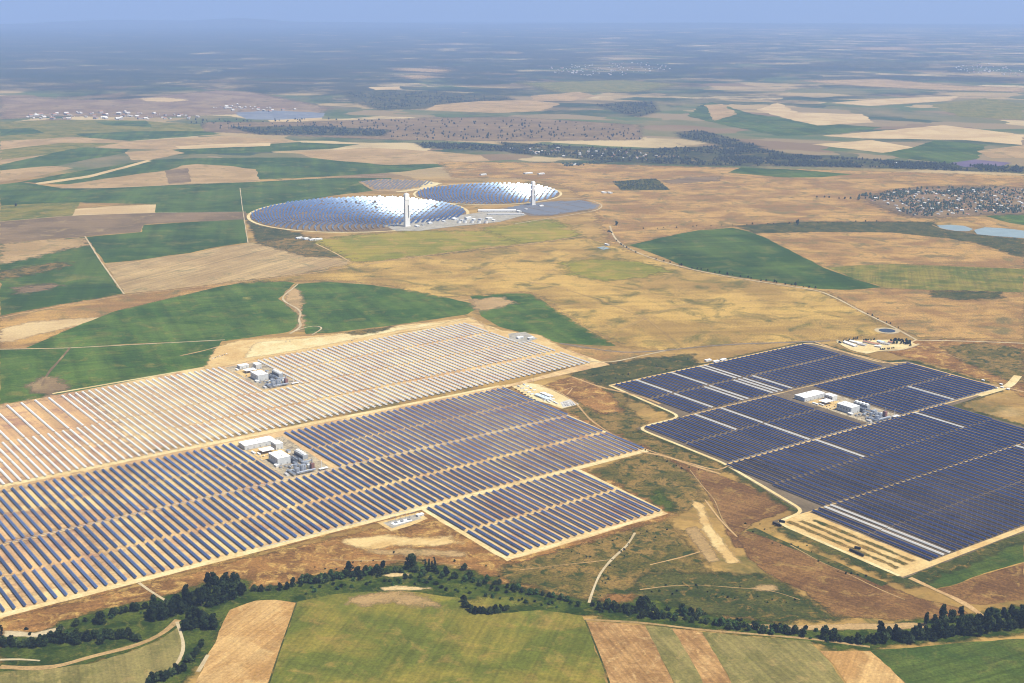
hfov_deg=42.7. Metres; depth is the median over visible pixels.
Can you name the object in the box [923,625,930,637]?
broadleaf tree
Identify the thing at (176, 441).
trough rows
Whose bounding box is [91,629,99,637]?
broadleaf tree
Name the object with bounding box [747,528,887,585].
berm
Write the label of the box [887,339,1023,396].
dark pasture
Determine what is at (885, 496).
parabolic trough
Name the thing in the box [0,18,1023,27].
hills
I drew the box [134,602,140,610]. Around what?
broadleaf tree
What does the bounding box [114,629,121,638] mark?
broadleaf tree
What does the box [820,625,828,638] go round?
broadleaf tree
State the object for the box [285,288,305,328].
bare soil
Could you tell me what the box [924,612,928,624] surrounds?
broadleaf tree
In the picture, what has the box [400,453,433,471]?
parabolic trough
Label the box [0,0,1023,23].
sky
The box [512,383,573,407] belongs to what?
contractor yard
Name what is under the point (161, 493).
parabolic trough
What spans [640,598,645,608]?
broadleaf tree
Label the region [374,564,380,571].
broadleaf tree
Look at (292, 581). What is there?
broadleaf tree
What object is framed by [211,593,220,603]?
broadleaf tree
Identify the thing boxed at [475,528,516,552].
parabolic trough
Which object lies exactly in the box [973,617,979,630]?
broadleaf tree
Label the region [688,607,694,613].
bush
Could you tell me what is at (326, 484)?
parabolic trough
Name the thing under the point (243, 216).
farm track
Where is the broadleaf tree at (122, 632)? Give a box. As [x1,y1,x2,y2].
[120,628,127,637]
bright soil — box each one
[0,317,98,341]
[343,534,464,548]
[368,548,464,556]
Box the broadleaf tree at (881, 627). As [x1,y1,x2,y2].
[877,620,885,633]
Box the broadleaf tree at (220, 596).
[215,591,224,600]
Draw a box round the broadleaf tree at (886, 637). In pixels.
[882,631,891,642]
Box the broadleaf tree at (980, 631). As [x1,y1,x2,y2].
[977,625,983,635]
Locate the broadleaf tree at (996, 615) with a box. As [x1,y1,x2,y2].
[993,608,1000,619]
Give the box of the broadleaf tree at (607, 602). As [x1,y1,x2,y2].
[604,600,609,607]
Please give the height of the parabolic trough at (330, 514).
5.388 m
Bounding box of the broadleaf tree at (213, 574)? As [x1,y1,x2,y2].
[210,571,217,585]
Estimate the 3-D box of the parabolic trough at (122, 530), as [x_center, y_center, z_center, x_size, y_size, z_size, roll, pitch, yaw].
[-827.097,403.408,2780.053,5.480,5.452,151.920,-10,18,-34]
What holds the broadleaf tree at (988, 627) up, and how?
on the creek bank at (144, 625)
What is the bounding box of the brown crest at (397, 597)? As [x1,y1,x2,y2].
[345,590,439,607]
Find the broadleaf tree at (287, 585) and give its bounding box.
[284,581,290,588]
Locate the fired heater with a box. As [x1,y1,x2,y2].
[310,458,314,468]
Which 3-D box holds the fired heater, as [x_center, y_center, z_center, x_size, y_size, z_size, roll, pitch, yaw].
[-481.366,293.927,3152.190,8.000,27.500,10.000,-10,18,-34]
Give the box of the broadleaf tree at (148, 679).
[145,676,150,682]
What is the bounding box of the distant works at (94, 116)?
[26,111,199,119]
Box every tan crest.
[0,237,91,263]
[0,261,74,278]
[12,283,63,293]
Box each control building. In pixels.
[237,363,248,368]
[271,440,282,449]
[824,393,837,401]
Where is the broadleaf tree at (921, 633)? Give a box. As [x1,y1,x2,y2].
[918,628,925,638]
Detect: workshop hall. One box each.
[238,436,274,449]
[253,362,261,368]
[794,390,824,401]
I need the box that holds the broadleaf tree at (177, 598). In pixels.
[174,594,182,611]
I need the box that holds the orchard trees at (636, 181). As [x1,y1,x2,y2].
[613,178,666,189]
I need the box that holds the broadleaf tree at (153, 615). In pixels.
[149,604,157,620]
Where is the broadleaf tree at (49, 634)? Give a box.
[46,630,52,641]
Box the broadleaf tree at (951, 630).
[949,626,955,635]
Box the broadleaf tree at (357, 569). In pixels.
[354,566,360,574]
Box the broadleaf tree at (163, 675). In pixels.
[158,671,168,680]
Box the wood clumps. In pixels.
[562,159,872,199]
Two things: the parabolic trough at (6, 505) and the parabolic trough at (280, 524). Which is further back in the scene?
the parabolic trough at (6, 505)
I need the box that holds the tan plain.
[440,162,1023,243]
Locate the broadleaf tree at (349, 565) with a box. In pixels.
[344,561,353,569]
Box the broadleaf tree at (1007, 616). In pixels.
[1004,612,1010,619]
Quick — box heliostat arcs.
[251,182,557,220]
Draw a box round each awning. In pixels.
[243,368,256,373]
[258,446,274,452]
[818,398,833,404]
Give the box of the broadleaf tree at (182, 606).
[176,602,186,612]
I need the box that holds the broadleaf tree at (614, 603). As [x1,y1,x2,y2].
[611,600,618,609]
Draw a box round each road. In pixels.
[0,344,511,442]
[0,385,500,486]
[0,450,648,617]
[3,417,563,544]
[52,323,599,393]
[419,468,662,557]
[463,491,613,532]
[507,388,644,449]
[559,340,829,352]
[590,351,663,361]
[609,226,916,339]
[609,385,899,575]
[610,343,996,386]
[683,367,886,416]
[728,395,976,463]
[807,443,1023,512]
[899,526,1023,576]
[917,340,1023,343]
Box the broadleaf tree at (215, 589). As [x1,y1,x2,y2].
[212,585,220,592]
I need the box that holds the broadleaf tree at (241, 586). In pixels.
[237,582,246,594]
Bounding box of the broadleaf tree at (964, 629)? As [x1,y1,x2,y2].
[959,625,968,634]
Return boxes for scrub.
[260,236,346,257]
[461,595,535,609]
[499,519,725,618]
[570,354,699,385]
[589,452,706,513]
[630,571,846,622]
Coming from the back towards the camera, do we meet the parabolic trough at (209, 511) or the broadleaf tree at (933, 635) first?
the parabolic trough at (209, 511)
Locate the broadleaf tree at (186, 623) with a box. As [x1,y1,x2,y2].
[181,618,191,629]
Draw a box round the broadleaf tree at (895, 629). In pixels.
[892,624,897,637]
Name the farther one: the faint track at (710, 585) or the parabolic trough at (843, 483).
the parabolic trough at (843, 483)
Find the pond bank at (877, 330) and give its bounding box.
[874,328,899,333]
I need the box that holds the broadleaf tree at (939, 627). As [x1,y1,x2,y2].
[934,619,943,636]
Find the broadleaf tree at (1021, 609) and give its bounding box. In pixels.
[1019,604,1023,614]
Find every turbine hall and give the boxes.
[250,370,268,380]
[268,450,290,465]
[836,401,859,412]
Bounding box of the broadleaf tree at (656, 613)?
[653,607,660,617]
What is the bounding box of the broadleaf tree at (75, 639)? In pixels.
[71,633,81,643]
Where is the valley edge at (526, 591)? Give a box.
[486,583,581,602]
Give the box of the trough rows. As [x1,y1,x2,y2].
[0,323,1023,490]
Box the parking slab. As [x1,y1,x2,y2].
[560,399,577,407]
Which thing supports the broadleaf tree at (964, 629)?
on the creek bank at (144, 625)
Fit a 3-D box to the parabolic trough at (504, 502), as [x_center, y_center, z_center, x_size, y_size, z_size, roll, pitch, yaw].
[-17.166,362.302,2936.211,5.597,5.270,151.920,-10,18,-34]
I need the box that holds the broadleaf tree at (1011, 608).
[1008,604,1014,617]
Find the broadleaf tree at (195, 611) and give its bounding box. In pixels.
[191,606,198,617]
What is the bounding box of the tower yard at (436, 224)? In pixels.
[385,208,525,230]
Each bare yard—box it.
[205,317,477,368]
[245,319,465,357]
[480,322,588,365]
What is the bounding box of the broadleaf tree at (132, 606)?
[128,602,134,610]
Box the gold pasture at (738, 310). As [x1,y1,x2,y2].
[230,237,894,350]
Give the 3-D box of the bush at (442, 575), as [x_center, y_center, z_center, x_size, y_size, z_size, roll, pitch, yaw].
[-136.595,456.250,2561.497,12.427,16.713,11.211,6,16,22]
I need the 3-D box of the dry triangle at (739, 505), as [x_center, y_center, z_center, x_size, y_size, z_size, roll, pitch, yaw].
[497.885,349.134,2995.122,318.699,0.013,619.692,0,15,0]
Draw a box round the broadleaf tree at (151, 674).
[148,671,155,681]
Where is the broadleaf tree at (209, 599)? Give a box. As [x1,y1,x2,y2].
[205,593,217,606]
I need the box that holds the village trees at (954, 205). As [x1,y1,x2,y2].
[870,185,1023,215]
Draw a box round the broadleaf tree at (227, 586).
[224,583,232,598]
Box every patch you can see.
[348,326,392,334]
[393,68,450,72]
[401,74,436,78]
[522,80,683,92]
[647,489,678,511]
[663,176,720,183]
[794,79,1023,91]
[855,47,913,49]
[929,290,1003,300]
[939,342,1023,382]
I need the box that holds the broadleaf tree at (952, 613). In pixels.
[948,609,956,621]
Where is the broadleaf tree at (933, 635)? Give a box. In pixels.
[931,632,938,640]
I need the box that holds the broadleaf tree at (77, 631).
[74,630,82,638]
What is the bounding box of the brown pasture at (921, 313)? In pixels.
[827,289,1023,338]
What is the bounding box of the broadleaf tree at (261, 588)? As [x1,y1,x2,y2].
[258,584,264,590]
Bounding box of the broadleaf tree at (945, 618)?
[942,615,949,624]
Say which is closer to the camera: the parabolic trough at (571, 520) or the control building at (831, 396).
the parabolic trough at (571, 520)
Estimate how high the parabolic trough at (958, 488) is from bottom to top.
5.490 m
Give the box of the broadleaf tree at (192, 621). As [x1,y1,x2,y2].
[188,619,197,629]
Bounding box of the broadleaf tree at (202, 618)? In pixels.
[199,615,205,625]
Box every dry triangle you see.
[670,459,787,547]
[737,531,967,619]
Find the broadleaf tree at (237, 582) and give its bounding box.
[233,580,240,593]
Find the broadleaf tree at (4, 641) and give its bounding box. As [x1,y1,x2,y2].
[1,638,8,646]
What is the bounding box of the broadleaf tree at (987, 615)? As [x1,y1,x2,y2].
[983,609,992,623]
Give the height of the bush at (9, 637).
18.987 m
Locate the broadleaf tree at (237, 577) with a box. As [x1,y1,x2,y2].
[233,573,240,581]
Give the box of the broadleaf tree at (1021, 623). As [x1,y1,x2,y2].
[1019,617,1023,626]
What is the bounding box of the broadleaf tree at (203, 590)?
[198,585,206,597]
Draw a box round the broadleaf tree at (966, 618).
[963,615,971,622]
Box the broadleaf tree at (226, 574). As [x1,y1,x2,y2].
[223,572,228,582]
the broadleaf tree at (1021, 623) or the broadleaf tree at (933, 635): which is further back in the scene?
the broadleaf tree at (1021, 623)
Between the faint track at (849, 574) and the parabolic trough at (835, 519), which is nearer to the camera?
the faint track at (849, 574)
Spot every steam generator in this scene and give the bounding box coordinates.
[268,372,274,378]
[289,454,298,463]
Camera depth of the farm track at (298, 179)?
8123.87 m
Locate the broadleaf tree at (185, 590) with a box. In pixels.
[181,584,190,601]
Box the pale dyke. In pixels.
[268,118,321,121]
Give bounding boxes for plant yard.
[225,361,296,389]
[234,369,264,377]
[238,436,330,477]
[248,446,289,459]
[793,390,899,423]
[809,398,838,409]
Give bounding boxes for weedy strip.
[787,521,898,568]
[799,521,906,564]
[813,520,914,560]
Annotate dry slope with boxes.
[0,520,753,647]
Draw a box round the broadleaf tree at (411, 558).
[404,553,416,568]
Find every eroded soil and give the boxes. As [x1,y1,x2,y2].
[686,526,719,561]
[692,501,739,563]
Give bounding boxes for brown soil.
[25,376,69,394]
[466,297,512,310]
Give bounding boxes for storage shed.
[535,393,551,400]
[541,392,552,396]
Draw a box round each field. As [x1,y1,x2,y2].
[0,120,203,140]
[0,128,43,135]
[0,136,296,164]
[0,143,116,159]
[0,147,128,169]
[0,166,71,181]
[0,178,390,212]
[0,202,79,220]
[0,212,246,243]
[0,237,122,315]
[0,282,241,349]
[0,341,221,403]
[0,628,181,682]
[22,157,479,183]
[27,281,298,347]
[53,164,259,187]
[72,204,155,215]
[77,131,217,140]
[87,219,246,262]
[95,120,151,126]
[105,243,349,292]
[125,149,182,159]
[165,168,190,183]
[174,142,359,154]
[176,143,269,148]
[196,600,295,682]
[245,218,302,243]
[270,591,605,682]
[294,282,474,333]
[295,147,488,164]
[369,86,400,89]
[426,100,559,112]
[470,293,614,345]
[530,92,597,100]
[545,377,624,413]
[562,388,726,472]
[587,622,672,682]
[630,228,878,289]
[645,625,702,682]
[672,629,730,682]
[688,102,881,135]
[702,632,843,682]
[704,104,736,120]
[729,167,851,176]
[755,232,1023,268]
[757,103,871,124]
[813,140,911,152]
[821,651,903,682]
[824,125,1023,144]
[826,264,1023,291]
[871,639,1023,682]
[887,140,987,162]
[927,541,1023,588]
[932,98,1023,119]
[938,563,1023,604]
[953,159,1008,166]
[958,216,1012,227]
[978,145,1023,157]
[987,214,1023,224]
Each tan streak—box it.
[754,585,776,590]
[832,96,959,105]
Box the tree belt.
[501,130,1023,171]
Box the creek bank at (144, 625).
[0,561,1023,682]
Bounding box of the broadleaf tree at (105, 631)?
[102,628,109,637]
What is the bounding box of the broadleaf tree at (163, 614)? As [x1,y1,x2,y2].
[159,607,166,619]
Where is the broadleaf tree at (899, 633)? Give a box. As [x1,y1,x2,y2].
[896,630,902,639]
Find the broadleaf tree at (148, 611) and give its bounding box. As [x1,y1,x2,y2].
[146,604,150,616]
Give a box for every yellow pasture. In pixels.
[310,230,527,261]
[483,219,584,243]
[556,258,673,281]
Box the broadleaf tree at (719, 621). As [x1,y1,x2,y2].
[717,617,722,626]
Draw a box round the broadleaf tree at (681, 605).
[678,603,684,609]
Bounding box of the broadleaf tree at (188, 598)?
[186,592,193,605]
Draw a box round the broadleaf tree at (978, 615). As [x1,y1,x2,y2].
[972,613,981,626]
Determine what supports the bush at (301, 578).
on the creek bank at (144, 625)
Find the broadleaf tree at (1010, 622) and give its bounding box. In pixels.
[1008,619,1012,629]
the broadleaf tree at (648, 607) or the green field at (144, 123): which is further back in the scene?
the green field at (144, 123)
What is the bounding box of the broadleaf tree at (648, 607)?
[645,603,651,612]
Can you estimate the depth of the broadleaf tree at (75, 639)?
2295.59 m
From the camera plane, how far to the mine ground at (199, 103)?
13662.89 m
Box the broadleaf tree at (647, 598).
[641,595,650,602]
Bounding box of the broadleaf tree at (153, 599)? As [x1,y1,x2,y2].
[149,594,158,606]
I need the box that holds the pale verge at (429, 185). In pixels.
[396,181,441,191]
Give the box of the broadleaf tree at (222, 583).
[218,580,225,586]
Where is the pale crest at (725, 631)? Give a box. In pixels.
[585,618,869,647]
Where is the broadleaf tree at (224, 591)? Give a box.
[221,586,228,600]
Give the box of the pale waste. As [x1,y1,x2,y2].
[141,97,185,101]
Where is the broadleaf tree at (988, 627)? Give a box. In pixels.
[985,620,991,632]
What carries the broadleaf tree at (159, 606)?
on the creek bank at (144, 625)
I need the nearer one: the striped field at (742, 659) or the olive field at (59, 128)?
the striped field at (742, 659)
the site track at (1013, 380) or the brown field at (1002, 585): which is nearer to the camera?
the brown field at (1002, 585)
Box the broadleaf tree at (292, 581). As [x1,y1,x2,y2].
[290,577,295,585]
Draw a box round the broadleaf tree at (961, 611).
[958,606,964,616]
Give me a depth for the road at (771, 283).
5151.09 m
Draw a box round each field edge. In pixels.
[268,602,297,682]
[584,620,609,682]
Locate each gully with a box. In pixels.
[41,348,70,385]
[282,284,301,333]
[289,326,321,334]
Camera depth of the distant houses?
9463.27 m
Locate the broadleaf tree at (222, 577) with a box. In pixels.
[219,575,226,582]
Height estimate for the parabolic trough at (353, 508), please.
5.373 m
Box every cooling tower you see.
[272,369,282,376]
[294,449,307,459]
[853,400,869,408]
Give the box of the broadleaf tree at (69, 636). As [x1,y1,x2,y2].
[66,631,73,640]
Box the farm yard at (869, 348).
[837,340,916,353]
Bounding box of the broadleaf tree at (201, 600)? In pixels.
[198,592,204,605]
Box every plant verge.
[0,386,678,620]
[604,342,1023,588]
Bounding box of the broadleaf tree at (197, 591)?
[195,587,199,603]
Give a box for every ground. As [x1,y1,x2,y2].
[0,22,1023,682]
[0,90,333,118]
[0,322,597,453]
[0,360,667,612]
[0,392,137,485]
[0,465,149,542]
[0,527,117,600]
[201,117,643,141]
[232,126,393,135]
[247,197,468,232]
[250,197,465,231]
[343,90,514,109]
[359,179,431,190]
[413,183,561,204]
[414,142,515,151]
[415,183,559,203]
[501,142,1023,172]
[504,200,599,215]
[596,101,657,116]
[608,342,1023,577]
[612,178,669,189]
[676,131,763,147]
[778,512,928,573]
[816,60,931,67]
[862,186,1023,217]
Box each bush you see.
[7,635,13,643]
[18,639,25,647]
[34,637,42,646]
[43,638,48,645]
[55,624,63,630]
[58,633,67,643]
[70,618,79,626]
[96,634,102,642]
[107,629,113,636]
[108,607,114,614]
[114,607,118,615]
[124,627,131,634]
[132,633,141,640]
[141,602,148,607]
[153,671,160,681]
[179,663,186,670]
[183,654,194,662]
[197,639,203,647]
[250,584,258,591]
[298,574,305,582]
[306,574,313,581]
[318,575,324,583]
[327,569,333,576]
[367,565,372,572]
[377,567,383,574]
[391,566,398,571]
[412,565,418,571]
[430,564,437,570]
[439,571,444,577]
[460,563,467,569]
[466,570,472,577]
[558,593,564,599]
[637,609,646,617]
[661,612,667,618]
[680,607,687,614]
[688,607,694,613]
[691,613,698,620]
[695,607,703,615]
[725,622,734,629]
[732,619,738,627]
[758,624,766,632]
[775,624,779,631]
[784,626,790,633]
[838,635,844,640]
[854,632,860,640]
[857,636,864,643]
[865,634,871,641]
[906,634,915,642]
[939,630,944,637]
[944,628,949,636]
[994,621,1001,630]
[1012,619,1018,628]
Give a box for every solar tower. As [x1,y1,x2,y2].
[403,193,410,226]
[531,181,535,204]
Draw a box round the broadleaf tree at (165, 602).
[163,599,169,605]
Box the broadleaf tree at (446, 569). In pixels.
[443,566,449,574]
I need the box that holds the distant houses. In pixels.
[529,147,673,159]
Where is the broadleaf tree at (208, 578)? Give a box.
[203,572,212,587]
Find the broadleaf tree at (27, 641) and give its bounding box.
[24,638,30,646]
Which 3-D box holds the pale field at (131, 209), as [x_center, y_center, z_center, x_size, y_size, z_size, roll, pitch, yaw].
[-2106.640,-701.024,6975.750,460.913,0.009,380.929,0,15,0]
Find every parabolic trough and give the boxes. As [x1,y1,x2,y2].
[0,496,13,512]
[0,520,15,539]
[0,544,21,570]
[0,556,12,573]
[0,587,15,609]
[2,489,21,510]
[2,576,26,605]
[4,514,24,536]
[10,542,32,568]
[11,487,30,508]
[12,574,36,603]
[13,512,33,534]
[19,485,39,505]
[19,540,41,565]
[21,510,42,533]
[23,571,46,600]
[27,483,48,504]
[29,537,51,563]
[30,508,52,531]
[32,569,57,598]
[36,482,57,502]
[37,535,61,561]
[39,506,61,529]
[42,567,67,595]
[44,480,65,500]
[47,534,70,558]
[48,504,70,527]
[51,564,77,593]
[52,478,74,499]
[56,502,79,525]
[56,531,80,556]
[61,477,82,496]
[61,562,87,590]
[65,501,88,523]
[65,529,89,553]
[69,475,91,495]
[71,560,97,588]
[74,499,97,521]
[74,527,99,552]
[77,474,99,493]
[80,558,107,585]
[83,497,105,518]
[83,525,108,550]
[86,472,107,491]
[90,555,117,583]
[91,495,114,516]
[92,523,117,547]
[93,470,115,490]
[99,494,123,515]
[100,553,126,579]
[101,469,124,488]
[101,521,126,544]
[107,491,131,512]
[109,551,136,578]
[110,467,132,486]
[110,519,135,542]
[116,489,139,511]
[117,466,140,484]
[118,517,144,540]
[119,548,145,575]
[124,488,148,508]
[125,464,148,482]
[127,515,153,538]
[127,546,155,573]
[132,486,156,507]
[133,462,156,480]
[136,513,162,537]
[136,544,164,570]
[140,485,165,505]
[144,511,171,534]
[146,542,174,568]
[149,483,173,503]
[152,509,179,532]
[155,540,183,566]
[156,481,181,502]
[161,508,188,530]
[164,480,189,500]
[164,538,192,563]
[169,506,197,528]
[173,478,197,498]
[173,536,201,560]
[178,503,205,525]
[180,476,205,496]
[180,534,210,558]
[186,502,213,524]
[187,474,214,494]
[189,531,219,557]
[194,500,222,522]
[196,473,222,493]
[198,529,228,554]
[202,498,230,519]
[203,471,229,490]
[206,527,237,552]
[210,469,237,488]
[210,497,239,518]
[215,525,246,550]
[218,495,247,516]
[219,468,245,487]
[223,523,254,548]
[225,466,253,485]
[227,493,255,514]
[232,521,263,545]
[233,464,260,483]
[234,491,263,512]
[240,519,271,542]
[241,463,268,482]
[242,489,271,511]
[247,461,275,480]
[248,517,279,541]
[249,487,279,509]
[256,460,283,479]
[256,515,288,538]
[258,486,287,507]
[264,513,297,536]
[265,484,294,505]
[272,482,302,502]
[272,511,305,535]
[280,480,310,500]
[280,509,313,533]
[288,479,318,499]
[289,507,321,531]
[295,477,326,497]
[297,506,329,529]
[302,476,333,496]
[305,504,337,526]
[310,474,340,493]
[312,502,345,524]
[317,472,348,492]
[320,500,353,522]
[324,471,355,489]
[327,498,361,520]
[332,469,363,489]
[335,497,369,518]
[338,467,370,487]
[343,495,376,516]
[346,466,377,484]
[351,493,384,515]
[353,464,384,483]
[358,491,392,513]
[360,463,391,482]
[365,489,399,511]
[367,461,398,480]
[373,460,406,478]
[373,488,406,508]
[380,486,414,507]
[381,458,413,477]
[387,456,419,475]
[387,484,421,504]
[394,455,426,472]
[394,482,428,503]
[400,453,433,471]
[401,481,436,501]
[408,452,440,469]
[408,479,443,499]
[414,450,447,468]
[415,477,450,497]
[421,449,453,467]
[422,475,457,495]
[427,447,460,464]
[427,506,465,529]
[429,474,464,493]
[434,446,467,464]
[435,505,472,527]
[436,472,471,491]
[442,503,480,525]
[443,471,478,490]
[450,469,485,488]
[450,501,487,522]
[456,467,492,486]
[456,499,495,521]
[463,466,499,485]
[464,497,502,518]
[467,530,508,554]
[469,464,506,483]
[471,495,510,517]
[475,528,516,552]
[476,463,512,481]
[478,493,517,515]
[483,461,519,479]
[483,526,524,551]
[486,492,524,513]
[489,459,526,478]
[490,524,532,548]
[492,490,531,511]
[496,458,532,476]
[498,522,539,545]
[499,488,538,509]
[502,456,539,475]
[505,486,545,507]
[505,520,547,544]
[509,455,545,473]
[512,518,554,541]
[513,485,552,505]
[514,454,551,472]
[520,483,559,503]
[520,515,562,539]
[522,452,558,469]
[526,481,566,501]
[527,450,564,468]
[527,514,569,537]
[533,479,573,500]
[534,449,571,467]
[534,512,576,534]
[539,448,577,464]
[540,478,580,498]
[541,510,583,532]
[546,446,583,463]
[547,476,586,495]
[548,508,591,531]
[552,474,593,494]
[555,506,598,529]
[560,473,600,493]
[562,504,605,527]
[566,471,606,490]
[569,502,612,525]
[572,469,613,489]
[575,501,619,523]
[582,498,626,521]
[589,497,633,519]
[596,495,640,517]
[603,493,646,514]
[609,491,653,513]
[615,490,659,511]
[727,463,774,482]
[732,462,780,481]
[739,460,786,479]
[743,459,792,477]
[750,457,798,475]
[755,455,803,474]
[761,454,809,472]
[772,484,825,505]
[779,482,831,503]
[785,480,837,501]
[790,478,843,499]
[796,476,849,497]
[802,475,854,495]
[808,473,860,494]
[812,509,869,533]
[813,471,866,492]
[818,507,875,531]
[819,470,871,489]
[824,506,881,529]
[825,468,877,488]
[830,466,883,487]
[830,504,887,527]
[836,465,888,484]
[837,501,893,525]
[843,500,899,523]
[847,462,899,481]
[849,498,905,521]
[854,496,911,519]
[860,494,916,516]
[865,492,922,514]
[869,533,931,560]
[871,490,928,513]
[875,531,937,556]
[877,489,934,511]
[881,529,943,554]
[883,487,939,508]
[887,527,949,552]
[893,483,951,504]
[894,525,956,549]
[900,523,961,547]
[905,480,962,500]
[906,520,968,545]
[911,478,967,499]
[911,518,974,543]
[915,476,973,497]
[917,516,979,540]
[921,475,978,496]
[923,514,985,539]
[927,473,983,493]
[929,513,991,537]
[931,471,988,491]
[934,510,997,534]
[940,509,1002,533]
[946,507,1008,530]
[952,505,1014,528]
[957,503,1019,526]
[963,501,1023,523]
[968,499,1023,519]
[973,497,1023,515]
[979,495,1023,511]
[995,490,1023,500]
[1000,488,1023,496]
[1005,486,1023,493]
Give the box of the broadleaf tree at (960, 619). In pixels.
[956,616,964,629]
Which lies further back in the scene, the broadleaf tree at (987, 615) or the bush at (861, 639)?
the broadleaf tree at (987, 615)
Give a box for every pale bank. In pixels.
[0,658,39,660]
[3,628,55,636]
[196,655,208,671]
[382,585,428,590]
[385,573,408,576]
[744,622,925,629]
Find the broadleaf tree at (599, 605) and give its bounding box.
[595,602,602,609]
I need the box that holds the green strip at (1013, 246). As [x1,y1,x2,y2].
[737,221,1023,256]
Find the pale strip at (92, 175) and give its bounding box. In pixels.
[36,160,149,183]
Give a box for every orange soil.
[560,346,644,362]
[600,594,633,602]
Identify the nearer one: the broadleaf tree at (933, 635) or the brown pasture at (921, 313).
the broadleaf tree at (933, 635)
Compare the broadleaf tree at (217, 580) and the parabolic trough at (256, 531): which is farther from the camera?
the parabolic trough at (256, 531)
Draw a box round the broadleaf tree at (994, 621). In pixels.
[991,619,996,627]
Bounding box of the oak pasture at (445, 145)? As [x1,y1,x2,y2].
[191,91,655,150]
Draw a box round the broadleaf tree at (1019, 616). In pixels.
[1015,612,1021,622]
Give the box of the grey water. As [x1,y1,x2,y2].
[235,110,324,119]
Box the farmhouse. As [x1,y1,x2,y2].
[842,341,857,346]
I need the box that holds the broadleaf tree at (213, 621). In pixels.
[209,613,217,628]
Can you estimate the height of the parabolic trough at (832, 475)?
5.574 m
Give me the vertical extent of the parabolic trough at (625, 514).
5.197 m
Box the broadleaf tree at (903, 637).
[899,634,907,642]
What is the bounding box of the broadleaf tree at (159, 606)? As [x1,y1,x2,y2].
[157,603,165,614]
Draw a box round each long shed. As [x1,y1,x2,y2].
[478,209,515,211]
[488,213,523,214]
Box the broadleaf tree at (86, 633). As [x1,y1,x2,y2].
[83,629,89,640]
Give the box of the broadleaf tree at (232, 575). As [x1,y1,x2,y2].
[230,572,234,580]
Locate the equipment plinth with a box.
[391,519,411,524]
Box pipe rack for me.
[296,468,315,474]
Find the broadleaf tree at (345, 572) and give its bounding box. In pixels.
[342,569,348,577]
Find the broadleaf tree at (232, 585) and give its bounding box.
[229,582,236,598]
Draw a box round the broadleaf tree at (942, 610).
[939,604,947,618]
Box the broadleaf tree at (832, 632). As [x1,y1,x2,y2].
[826,627,838,639]
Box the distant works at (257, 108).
[212,103,295,111]
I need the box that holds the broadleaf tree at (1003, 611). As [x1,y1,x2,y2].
[1000,607,1006,617]
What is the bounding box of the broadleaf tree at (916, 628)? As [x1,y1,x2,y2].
[914,625,918,636]
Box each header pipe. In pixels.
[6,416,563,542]
[259,507,417,547]
[733,389,993,460]
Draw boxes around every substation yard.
[377,512,426,530]
[384,515,420,527]
[508,332,536,342]
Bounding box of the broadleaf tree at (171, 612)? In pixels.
[168,607,176,615]
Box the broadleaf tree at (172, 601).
[169,597,176,611]
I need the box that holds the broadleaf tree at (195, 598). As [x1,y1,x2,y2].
[192,595,197,604]
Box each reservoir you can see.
[937,225,971,230]
[974,227,1023,237]
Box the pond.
[879,329,894,332]
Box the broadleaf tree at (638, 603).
[635,598,641,607]
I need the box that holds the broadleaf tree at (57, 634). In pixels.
[51,630,61,643]
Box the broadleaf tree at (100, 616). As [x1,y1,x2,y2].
[94,611,106,623]
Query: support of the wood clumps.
on the ground at (752, 70)
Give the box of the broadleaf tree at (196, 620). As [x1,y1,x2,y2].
[194,617,198,626]
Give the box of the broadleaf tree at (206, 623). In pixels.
[201,619,210,629]
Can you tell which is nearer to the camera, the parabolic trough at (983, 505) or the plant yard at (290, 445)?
the parabolic trough at (983, 505)
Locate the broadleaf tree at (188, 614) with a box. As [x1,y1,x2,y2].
[185,608,192,620]
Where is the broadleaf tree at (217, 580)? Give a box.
[214,576,219,585]
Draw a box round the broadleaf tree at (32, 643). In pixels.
[30,640,36,646]
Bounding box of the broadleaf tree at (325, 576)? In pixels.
[322,573,328,580]
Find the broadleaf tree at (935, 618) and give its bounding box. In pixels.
[932,614,938,622]
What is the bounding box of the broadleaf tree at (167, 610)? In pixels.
[164,607,169,618]
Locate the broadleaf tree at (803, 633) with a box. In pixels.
[800,629,806,637]
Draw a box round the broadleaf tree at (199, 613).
[197,609,202,623]
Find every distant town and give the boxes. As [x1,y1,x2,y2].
[551,62,670,75]
[955,63,1021,75]
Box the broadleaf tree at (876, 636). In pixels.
[872,631,882,643]
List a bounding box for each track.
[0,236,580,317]
[0,619,180,669]
[2,212,168,221]
[34,340,215,348]
[84,236,124,293]
[117,168,482,187]
[138,582,164,599]
[175,621,184,663]
[240,189,247,242]
[317,244,349,261]
[330,559,469,567]
[445,262,679,344]
[516,199,601,223]
[520,559,609,569]
[541,386,727,469]
[572,377,660,403]
[588,533,635,602]
[620,300,765,329]
[640,451,720,473]
[640,585,799,599]
[650,551,699,564]
[690,470,734,534]
[705,500,737,536]
[791,545,904,599]
[816,342,1023,391]
[837,340,918,350]
[908,577,982,614]
[975,375,1021,395]

